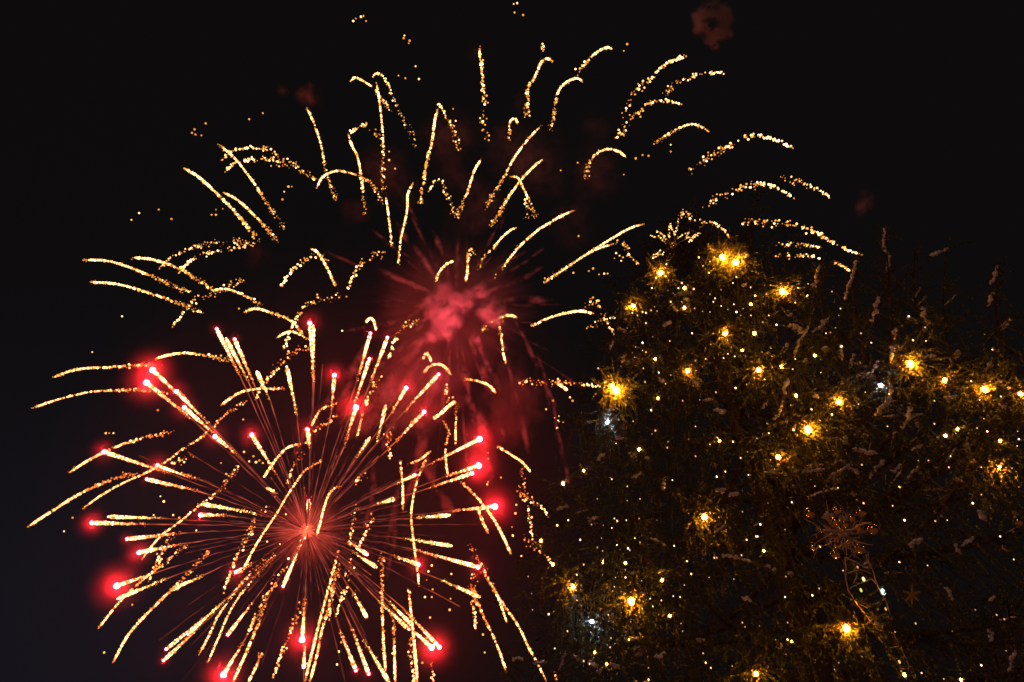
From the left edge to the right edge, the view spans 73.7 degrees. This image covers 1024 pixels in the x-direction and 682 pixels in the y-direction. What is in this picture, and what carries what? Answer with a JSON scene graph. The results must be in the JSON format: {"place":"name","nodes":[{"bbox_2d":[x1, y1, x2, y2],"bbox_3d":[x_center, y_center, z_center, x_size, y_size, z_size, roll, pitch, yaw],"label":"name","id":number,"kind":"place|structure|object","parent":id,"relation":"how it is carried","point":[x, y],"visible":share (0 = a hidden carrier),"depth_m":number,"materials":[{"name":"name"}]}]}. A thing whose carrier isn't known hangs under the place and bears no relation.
{"place":"outdoors","nodes":[
{"label":"outdoors","id":0,"kind":"place"},
{"bbox_2d":[28,472,137,526],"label":"gold spark trail","id":1,"kind":"object","parent":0,"point":[63,503],"visible":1,"depth_m":99.89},
{"bbox_2d":[31,388,167,408],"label":"gold spark trail","id":2,"kind":"object","parent":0,"point":[85,392],"visible":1,"depth_m":90.99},
{"bbox_2d":[52,362,159,377],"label":"gold spark trail","id":3,"kind":"object","parent":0,"point":[106,367],"visible":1,"depth_m":88.09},
{"bbox_2d":[67,430,171,472],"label":"gold spark trail","id":4,"kind":"object","parent":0,"point":[99,454],"visible":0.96,"depth_m":88.84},
{"bbox_2d":[83,258,190,292],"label":"gold spark trail","id":5,"kind":"object","parent":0,"point":[124,265],"visible":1,"depth_m":113.50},
{"bbox_2d":[98,544,187,628],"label":"gold spark trail","id":6,"kind":"object","parent":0,"point":[115,606],"visible":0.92,"depth_m":99.90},
{"bbox_2d":[90,280,201,312],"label":"gold spark trail","id":7,"kind":"object","parent":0,"point":[133,288],"visible":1,"depth_m":114.30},
{"bbox_2d":[112,550,209,663],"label":"gold spark trail","id":8,"kind":"object","parent":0,"point":[144,616],"visible":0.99,"depth_m":99.89,"materials":[{"name":"gold"}]},
{"bbox_2d":[82,402,244,508],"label":"gold spark trail","id":9,"kind":"object","parent":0,"point":[150,470],"visible":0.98,"depth_m":90.08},
{"bbox_2d":[131,256,212,289],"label":"gold spark trail","id":10,"kind":"object","parent":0,"point":[164,263],"visible":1,"depth_m":116.66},
{"bbox_2d":[142,465,238,559],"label":"gold spark trail","id":11,"kind":"object","parent":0,"point":[167,530],"visible":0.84,"depth_m":112.31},
{"bbox_2d":[155,352,229,361],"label":"gold spark trail","id":12,"kind":"object","parent":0,"point":[179,353],"visible":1,"depth_m":118.35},
{"bbox_2d":[183,168,259,241],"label":"gold spark trail","id":13,"kind":"object","parent":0,"point":[203,181],"visible":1,"depth_m":115.83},
{"bbox_2d":[199,559,270,654],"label":"gold spark trail","id":14,"kind":"object","parent":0,"point":[218,615],"visible":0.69,"depth_m":109.57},
{"bbox_2d":[206,552,275,662],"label":"gold spark trail","id":15,"kind":"object","parent":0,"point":[224,623],"visible":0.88,"depth_m":90.67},
{"bbox_2d":[223,506,269,593],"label":"gold spark trail","id":16,"kind":"object","parent":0,"point":[233,566],"visible":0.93,"depth_m":84.87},
{"bbox_2d":[233,596,267,681],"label":"gold spark trail","id":17,"kind":"object","parent":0,"point":[245,654],"visible":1,"depth_m":90.95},
{"bbox_2d":[217,144,284,229],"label":"gold spark trail","id":18,"kind":"object","parent":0,"point":[247,174],"visible":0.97,"depth_m":116.74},
{"bbox_2d":[223,192,278,242],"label":"gold spark trail","id":19,"kind":"object","parent":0,"point":[246,207],"visible":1,"depth_m":118.87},
{"bbox_2d":[220,386,283,405],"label":"gold spark trail","id":20,"kind":"object","parent":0,"point":[239,393],"visible":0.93,"depth_m":120.04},
{"bbox_2d":[221,145,316,180],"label":"gold spark trail","id":21,"kind":"object","parent":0,"point":[302,171],"visible":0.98,"depth_m":80.59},
{"bbox_2d":[241,459,321,572],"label":"gold spark trail","id":22,"kind":"object","parent":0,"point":[257,542],"visible":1,"depth_m":84.67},
{"bbox_2d":[139,364,479,681],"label":"firework","id":23,"kind":"object","parent":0,"point":[309,541],"visible":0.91,"depth_m":90.46},
{"bbox_2d":[90,520,299,530],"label":"red star trail","id":24,"kind":"object","parent":23,"relation":"attached to","point":[103,522],"visible":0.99,"depth_m":100.67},
{"bbox_2d":[102,450,290,523],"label":"red star trail","id":25,"kind":"object","parent":23,"relation":"attached to","point":[128,460],"visible":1,"depth_m":83.34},
{"bbox_2d":[107,515,295,529],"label":"red star trail","id":26,"kind":"object","parent":23,"relation":"attached to","point":[117,517],"visible":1,"depth_m":82.34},
{"bbox_2d":[114,532,300,588],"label":"red star trail","id":27,"kind":"object","parent":23,"relation":"attached to","point":[117,585],"visible":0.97,"depth_m":101.04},
{"bbox_2d":[117,533,298,599],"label":"red star trail","id":28,"kind":"object","parent":23,"relation":"attached to","point":[123,596],"visible":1,"depth_m":82.68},
{"bbox_2d":[126,529,300,539],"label":"red star trail","id":29,"kind":"object","parent":23,"relation":"attached to","point":[142,537],"visible":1,"depth_m":101.95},
{"bbox_2d":[137,531,300,554],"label":"red star trail","id":30,"kind":"object","parent":23,"relation":"attached to","point":[150,550],"visible":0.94,"depth_m":102.46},
{"bbox_2d":[156,464,287,520],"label":"red star trail","id":31,"kind":"object","parent":23,"relation":"attached to","point":[166,468],"visible":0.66,"depth_m":103.27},
{"bbox_2d":[144,380,300,524],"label":"red star trail","id":32,"kind":"object","parent":23,"relation":"attached to","point":[151,386],"visible":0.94,"depth_m":100.07,"materials":[{"name":"red"}]},
{"bbox_2d":[145,478,299,527],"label":"red star trail","id":33,"kind":"object","parent":23,"relation":"attached to","point":[159,482],"visible":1,"depth_m":81.12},
{"bbox_2d":[150,367,298,521],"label":"red star trail","id":34,"kind":"object","parent":23,"relation":"attached to","point":[158,375],"visible":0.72,"depth_m":82.37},
{"bbox_2d":[162,535,301,661],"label":"red star trail","id":35,"kind":"object","parent":23,"relation":"attached to","point":[170,653],"visible":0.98,"depth_m":102.25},
{"bbox_2d":[182,406,288,510],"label":"red star trail","id":36,"kind":"object","parent":23,"relation":"attached to","point":[189,412],"visible":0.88,"depth_m":103.57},
{"bbox_2d":[174,532,301,590],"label":"red star trail","id":37,"kind":"object","parent":23,"relation":"attached to","point":[184,584],"visible":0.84,"depth_m":103.18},
{"bbox_2d":[187,536,300,635],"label":"red star trail","id":38,"kind":"object","parent":23,"relation":"attached to","point":[200,622],"visible":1,"depth_m":81.23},
{"bbox_2d":[199,513,301,529],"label":"red star trail","id":39,"kind":"object","parent":23,"relation":"attached to","point":[207,515],"visible":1,"depth_m":79.27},
{"bbox_2d":[200,502,301,528],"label":"red star trail","id":40,"kind":"object","parent":23,"relation":"attached to","point":[206,504],"visible":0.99,"depth_m":104.19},
{"bbox_2d":[213,435,302,525],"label":"red star trail","id":41,"kind":"object","parent":23,"relation":"attached to","point":[217,438],"visible":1,"depth_m":79.29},
{"bbox_2d":[215,328,303,522],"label":"red star trail","id":42,"kind":"object","parent":23,"relation":"attached to","point":[220,337],"visible":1,"depth_m":100.04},
{"bbox_2d":[221,536,303,676],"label":"red star trail","id":43,"kind":"object","parent":23,"relation":"attached to","point":[224,672],"visible":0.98,"depth_m":102.48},
{"bbox_2d":[225,337,303,520],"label":"red star trail","id":44,"kind":"object","parent":23,"relation":"attached to","point":[228,343],"visible":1,"depth_m":100.71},
{"bbox_2d":[226,536,302,635],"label":"red star trail","id":45,"kind":"object","parent":23,"relation":"attached to","point":[231,629],"visible":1,"depth_m":79.86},
{"bbox_2d":[233,338,304,522],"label":"red star trail","id":46,"kind":"object","parent":23,"relation":"attached to","point":[236,342],"visible":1,"depth_m":100.83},
{"bbox_2d":[250,433,304,524],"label":"red star trail","id":47,"kind":"object","parent":23,"relation":"attached to","point":[256,442],"visible":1,"depth_m":104.12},
{"bbox_2d":[255,371,305,522],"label":"red star trail","id":48,"kind":"object","parent":23,"relation":"attached to","point":[258,375],"visible":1,"depth_m":101.06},
{"bbox_2d":[285,366,305,512],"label":"red star trail","id":49,"kind":"object","parent":23,"relation":"attached to","point":[287,371],"visible":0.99,"depth_m":81.10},
{"bbox_2d":[299,539,306,641],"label":"red star trail","id":50,"kind":"object","parent":23,"relation":"attached to","point":[302,639],"visible":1,"depth_m":79.61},
{"bbox_2d":[307,321,315,523],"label":"red star trail","id":51,"kind":"object","parent":23,"relation":"attached to","point":[310,328],"visible":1,"depth_m":83.36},
{"bbox_2d":[307,325,315,514],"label":"red star trail","id":52,"kind":"object","parent":23,"relation":"attached to","point":[313,331],"visible":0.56,"depth_m":100.19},
{"bbox_2d":[309,373,336,521],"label":"red star trail","id":53,"kind":"object","parent":23,"relation":"attached to","point":[334,380],"visible":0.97,"depth_m":101.82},
{"bbox_2d":[309,536,356,671],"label":"red star trail","id":54,"kind":"object","parent":23,"relation":"attached to","point":[353,664],"visible":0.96,"depth_m":104.14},
{"bbox_2d":[312,405,357,519],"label":"red star trail","id":55,"kind":"object","parent":23,"relation":"attached to","point":[354,411],"visible":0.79,"depth_m":104.45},
{"bbox_2d":[309,358,370,524],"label":"red star trail","id":56,"kind":"object","parent":23,"relation":"attached to","point":[366,369],"visible":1,"depth_m":82.58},
{"bbox_2d":[311,540,369,674],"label":"red star trail","id":57,"kind":"object","parent":23,"relation":"attached to","point":[364,662],"visible":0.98,"depth_m":102.98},
{"bbox_2d":[310,332,371,519],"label":"red star trail","id":58,"kind":"object","parent":23,"relation":"attached to","point":[365,350],"visible":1,"depth_m":100.06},
{"bbox_2d":[310,336,388,523],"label":"red star trail","id":59,"kind":"object","parent":23,"relation":"attached to","point":[382,351],"visible":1,"depth_m":83.65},
{"bbox_2d":[310,537,389,681],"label":"red star trail","id":60,"kind":"object","parent":23,"relation":"attached to","point":[385,676],"visible":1,"depth_m":81.54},
{"bbox_2d":[310,386,407,525],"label":"red star trail","id":61,"kind":"object","parent":23,"relation":"attached to","point":[403,392],"visible":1,"depth_m":82.21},
{"bbox_2d":[314,537,409,629],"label":"red star trail","id":62,"kind":"object","parent":23,"relation":"attached to","point":[402,623],"visible":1,"depth_m":80.40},
{"bbox_2d":[313,532,419,566],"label":"red star trail","id":63,"kind":"object","parent":23,"relation":"attached to","point":[415,563],"visible":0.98,"depth_m":104.00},
{"bbox_2d":[323,544,412,625],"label":"red star trail","id":64,"kind":"object","parent":23,"relation":"attached to","point":[405,618],"visible":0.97,"depth_m":104.58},
{"bbox_2d":[314,410,425,523],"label":"red star trail","id":65,"kind":"object","parent":23,"relation":"attached to","point":[415,420],"visible":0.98,"depth_m":103.37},
{"bbox_2d":[311,373,439,525],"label":"red star trail","id":66,"kind":"object","parent":23,"relation":"attached to","point":[435,377],"visible":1,"depth_m":82.87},
{"bbox_2d":[315,536,440,648],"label":"red star trail","id":67,"kind":"object","parent":23,"relation":"attached to","point":[430,637],"visible":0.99,"depth_m":81.46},
{"bbox_2d":[330,551,433,649],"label":"red star trail","id":68,"kind":"object","parent":23,"relation":"attached to","point":[427,643],"visible":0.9,"depth_m":103.48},
{"bbox_2d":[315,513,450,529],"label":"red star trail","id":69,"kind":"object","parent":23,"relation":"attached to","point":[445,515],"visible":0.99,"depth_m":103.80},
{"bbox_2d":[313,531,479,568],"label":"red star trail","id":70,"kind":"object","parent":23,"relation":"attached to","point":[468,564],"visible":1,"depth_m":81.35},
{"bbox_2d":[315,533,480,597],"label":"red star trail","id":71,"kind":"object","parent":23,"relation":"attached to","point":[472,593],"visible":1,"depth_m":101.60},
{"bbox_2d":[314,437,481,526],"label":"red star trail","id":72,"kind":"object","parent":23,"relation":"attached to","point":[471,443],"visible":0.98,"depth_m":81.66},
{"bbox_2d":[316,463,480,526],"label":"red star trail","id":73,"kind":"object","parent":23,"relation":"attached to","point":[477,465],"visible":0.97,"depth_m":101.78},
{"bbox_2d":[323,472,473,524],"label":"red star trail","id":74,"kind":"object","parent":23,"relation":"attached to","point":[460,476],"visible":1,"depth_m":80.96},
{"bbox_2d":[346,533,451,547],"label":"red star trail","id":75,"kind":"object","parent":23,"relation":"attached to","point":[431,542],"visible":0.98,"depth_m":104.56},
{"bbox_2d":[316,504,497,529],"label":"red star trail","id":76,"kind":"object","parent":23,"relation":"attached to","point":[493,506],"visible":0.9,"depth_m":101.52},
{"bbox_2d":[304,550,338,681],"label":"gold spark trail","id":77,"kind":"object","parent":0,"point":[317,629],"visible":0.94,"depth_m":88.73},
{"bbox_2d":[308,563,340,681],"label":"gold spark trail","id":78,"kind":"object","parent":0,"point":[332,590],"visible":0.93,"depth_m":111.48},
{"bbox_2d":[316,169,382,201],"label":"gold spark trail","id":79,"kind":"object","parent":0,"point":[323,176],"visible":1,"depth_m":75.13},
{"bbox_2d":[376,82,386,189],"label":"gold spark trail","id":80,"kind":"object","parent":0,"point":[382,127],"visible":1,"depth_m":82.87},
{"bbox_2d":[378,553,386,671],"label":"gold spark trail","id":81,"kind":"object","parent":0,"point":[383,631],"visible":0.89,"depth_m":113.13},
{"bbox_2d":[389,611,396,681],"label":"gold spark trail","id":82,"kind":"object","parent":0,"point":[394,656],"visible":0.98,"depth_m":86.33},
{"bbox_2d":[397,182,412,264],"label":"gold spark trail","id":83,"kind":"object","parent":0,"point":[407,203],"visible":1,"depth_m":80.66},
{"bbox_2d":[407,589,417,681],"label":"gold spark trail","id":84,"kind":"object","parent":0,"point":[414,643],"visible":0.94,"depth_m":112.99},
{"bbox_2d":[410,460,425,583],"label":"gold spark trail","id":85,"kind":"object","parent":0,"point":[412,530],"visible":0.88,"depth_m":115.77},
{"bbox_2d":[418,109,437,203],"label":"gold spark trail","id":86,"kind":"object","parent":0,"point":[429,152],"visible":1,"depth_m":117.65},
{"bbox_2d":[478,46,489,140],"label":"gold spark trail","id":87,"kind":"object","parent":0,"point":[481,69],"visible":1,"depth_m":115.86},
{"bbox_2d":[460,481,510,553],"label":"gold spark trail","id":88,"kind":"object","parent":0,"point":[496,523],"visible":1,"depth_m":81.69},
{"bbox_2d":[468,584,505,669],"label":"gold spark trail","id":89,"kind":"object","parent":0,"point":[493,637],"visible":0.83,"depth_m":112.09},
{"bbox_2d":[469,546,545,679],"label":"gold spark trail","id":90,"kind":"object","parent":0,"point":[517,624],"visible":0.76,"depth_m":90.47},
{"bbox_2d":[0,0,1023,681],"label":"sky","id":91,"kind":"structure","parent":0,"point":[909,114],"materials":[{"name":"black"}]},
{"bbox_2d":[485,125,540,209],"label":"gold spark trail","id":92,"kind":"object","parent":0,"point":[520,149],"visible":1,"depth_m":117.40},
{"bbox_2d":[489,159,543,226],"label":"gold spark trail","id":93,"kind":"object","parent":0,"point":[523,176],"visible":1,"depth_m":117.92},
{"bbox_2d":[501,210,574,269],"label":"gold spark trail","id":94,"kind":"object","parent":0,"point":[531,235],"visible":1,"depth_m":118.00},
{"bbox_2d":[523,57,552,117],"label":"gold spark trail","id":95,"kind":"object","parent":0,"point":[533,80],"visible":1,"depth_m":115.21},
{"bbox_2d":[530,310,593,326],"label":"gold spark trail","id":96,"kind":"object","parent":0,"point":[568,312],"visible":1,"depth_m":79.71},
{"bbox_2d":[543,223,642,282],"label":"gold spark trail","id":97,"kind":"object","parent":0,"point":[620,233],"visible":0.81,"depth_m":82.84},
{"bbox_2d":[622,55,686,117],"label":"gold spark trail","id":98,"kind":"object","parent":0,"point":[670,61],"visible":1,"depth_m":95.89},
{"bbox_2d":[689,133,793,173],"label":"gold spark trail","id":99,"kind":"object","parent":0,"point":[763,137],"visible":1,"depth_m":99.89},
{"bbox_2d":[702,181,794,207],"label":"gold spark trail","id":100,"kind":"object","parent":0,"point":[773,186],"visible":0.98,"depth_m":99.92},
{"bbox_2d":[741,218,861,254],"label":"gold spark trail","id":101,"kind":"object","parent":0,"point":[819,234],"visible":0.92,"depth_m":99.90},
{"bbox_2d":[844,554,913,679],"bbox_3d":[2.116,1.615,3.959,0.192,0.491,0.693,-21,-51,18],"label":"wire ornament","id":102,"kind":"object","parent":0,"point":[881,593],"visible":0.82,"depth_m":3.95,"materials":[{"name":"gold metal"}]},
{"bbox_3d":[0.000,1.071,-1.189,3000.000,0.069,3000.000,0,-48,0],"label":"ground","id":103,"kind":"structure","parent":0,"visible":0},
{"bbox_2d":[485,184,1023,681],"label":"spruce tree","id":104,"kind":"object","parent":103,"relation":"on","point":[801,610],"visible":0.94,"depth_m":6.53,"materials":[{"name":"green plant"}]},
{"bbox_2d":[650,219,700,258],"bbox_3d":[2.156,-1.386,9.123,0.726,0.366,0.308,-15,-50,13],"label":"star topper","id":105,"kind":"object","parent":104,"relation":"attached to","point":[673,245],"visible":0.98,"depth_m":9.15,"materials":[{"name":"gold metal"}]},
{"bbox_2d":[554,645,834,681],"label":"fairy light string","id":106,"kind":"object","parent":104,"relation":"attached to","point":[691,666],"visible":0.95,"depth_m":4.22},
{"bbox_2d":[556,518,927,576],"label":"fairy light string","id":107,"kind":"object","parent":104,"relation":"attached to","point":[757,536],"visible":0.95,"depth_m":4.62,"materials":[{"name":"black"}]},
{"bbox_2d":[532,602,981,681],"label":"fairy light string","id":108,"kind":"object","parent":104,"relation":"attached to","point":[611,637],"visible":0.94,"depth_m":4.12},
{"bbox_2d":[521,546,1004,624],"bbox_3d":[1.201,1.661,5.021,3.529,1.845,0.489,-35,-57,27],"label":"fairy light string","id":109,"kind":"object","parent":104,"relation":"attached to","point":[629,550],"visible":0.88,"depth_m":4.33,"materials":[{"name":"black"}]},
{"bbox_2d":[528,573,1003,652],"bbox_3d":[1.230,1.754,4.739,3.213,1.608,0.411,-34,-56,26],"label":"fairy light string","id":110,"kind":"object","parent":104,"relation":"attached to","point":[655,607],"visible":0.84,"depth_m":4.43,"materials":[{"name":"gold"}]},
{"bbox_2d":[558,409,1012,476],"bbox_3d":[1.667,0.704,5.963,3.604,2.566,0.594,-34,-56,27],"label":"fairy light string","id":111,"kind":"object","parent":104,"relation":"attached to","point":[802,442],"visible":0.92,"depth_m":5.07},
{"bbox_2d":[616,433,981,513],"bbox_3d":[1.865,0.885,5.143,2.366,1.562,0.312,-26,-53,22],"label":"fairy light string","id":112,"kind":"object","parent":104,"relation":"attached to","point":[861,465],"visible":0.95,"depth_m":4.63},
{"bbox_2d":[597,351,1001,419],"bbox_3d":[2.109,0.289,6.048,3.100,2.315,0.475,-27,-53,22],"label":"fairy light string","id":113,"kind":"object","parent":104,"relation":"attached to","point":[806,381],"visible":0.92,"depth_m":5.56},
{"bbox_2d":[597,477,1013,559],"bbox_3d":[1.739,1.178,4.868,2.550,1.565,0.322,-26,-53,22],"label":"fairy light string","id":114,"kind":"object","parent":104,"relation":"attached to","point":[790,516],"visible":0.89,"depth_m":4.61,"materials":[{"name":"black"}]},
{"bbox_2d":[604,377,1019,447],"bbox_3d":[2.083,0.472,5.730,2.939,2.137,0.439,-26,-53,22],"label":"fairy light string","id":115,"kind":"object","parent":104,"relation":"attached to","point":[1017,439],"visible":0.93,"depth_m":5.07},
{"bbox_2d":[632,306,992,355],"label":"fairy light string","id":116,"kind":"object","parent":104,"relation":"attached to","point":[803,338],"visible":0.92,"depth_m":6.06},
{"bbox_2d":[627,322,1008,394],"bbox_3d":[2.360,-0.016,6.236,2.746,2.374,0.424,-25,-53,21],"label":"fairy light string","id":117,"kind":"object","parent":104,"relation":"attached to","point":[794,360],"visible":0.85,"depth_m":5.82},
{"bbox_2d":[651,287,984,340],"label":"fairy light string","id":118,"kind":"object","parent":104,"relation":"attached to","point":[806,310],"visible":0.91,"depth_m":6.36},
{"bbox_2d":[655,257,1009,322],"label":"fairy light string","id":119,"kind":"object","parent":104,"relation":"attached to","point":[795,290],"visible":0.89,"depth_m":6.72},
{"bbox_2d":[804,501,878,562],"bbox_3d":[1.924,1.115,3.992,0.394,0.401,0.369,-20,-51,17],"label":"bauble spray","id":120,"kind":"object","parent":104,"relation":"attached to","point":[871,529],"visible":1,"depth_m":3.96,"materials":[{"name":"gold metal"}]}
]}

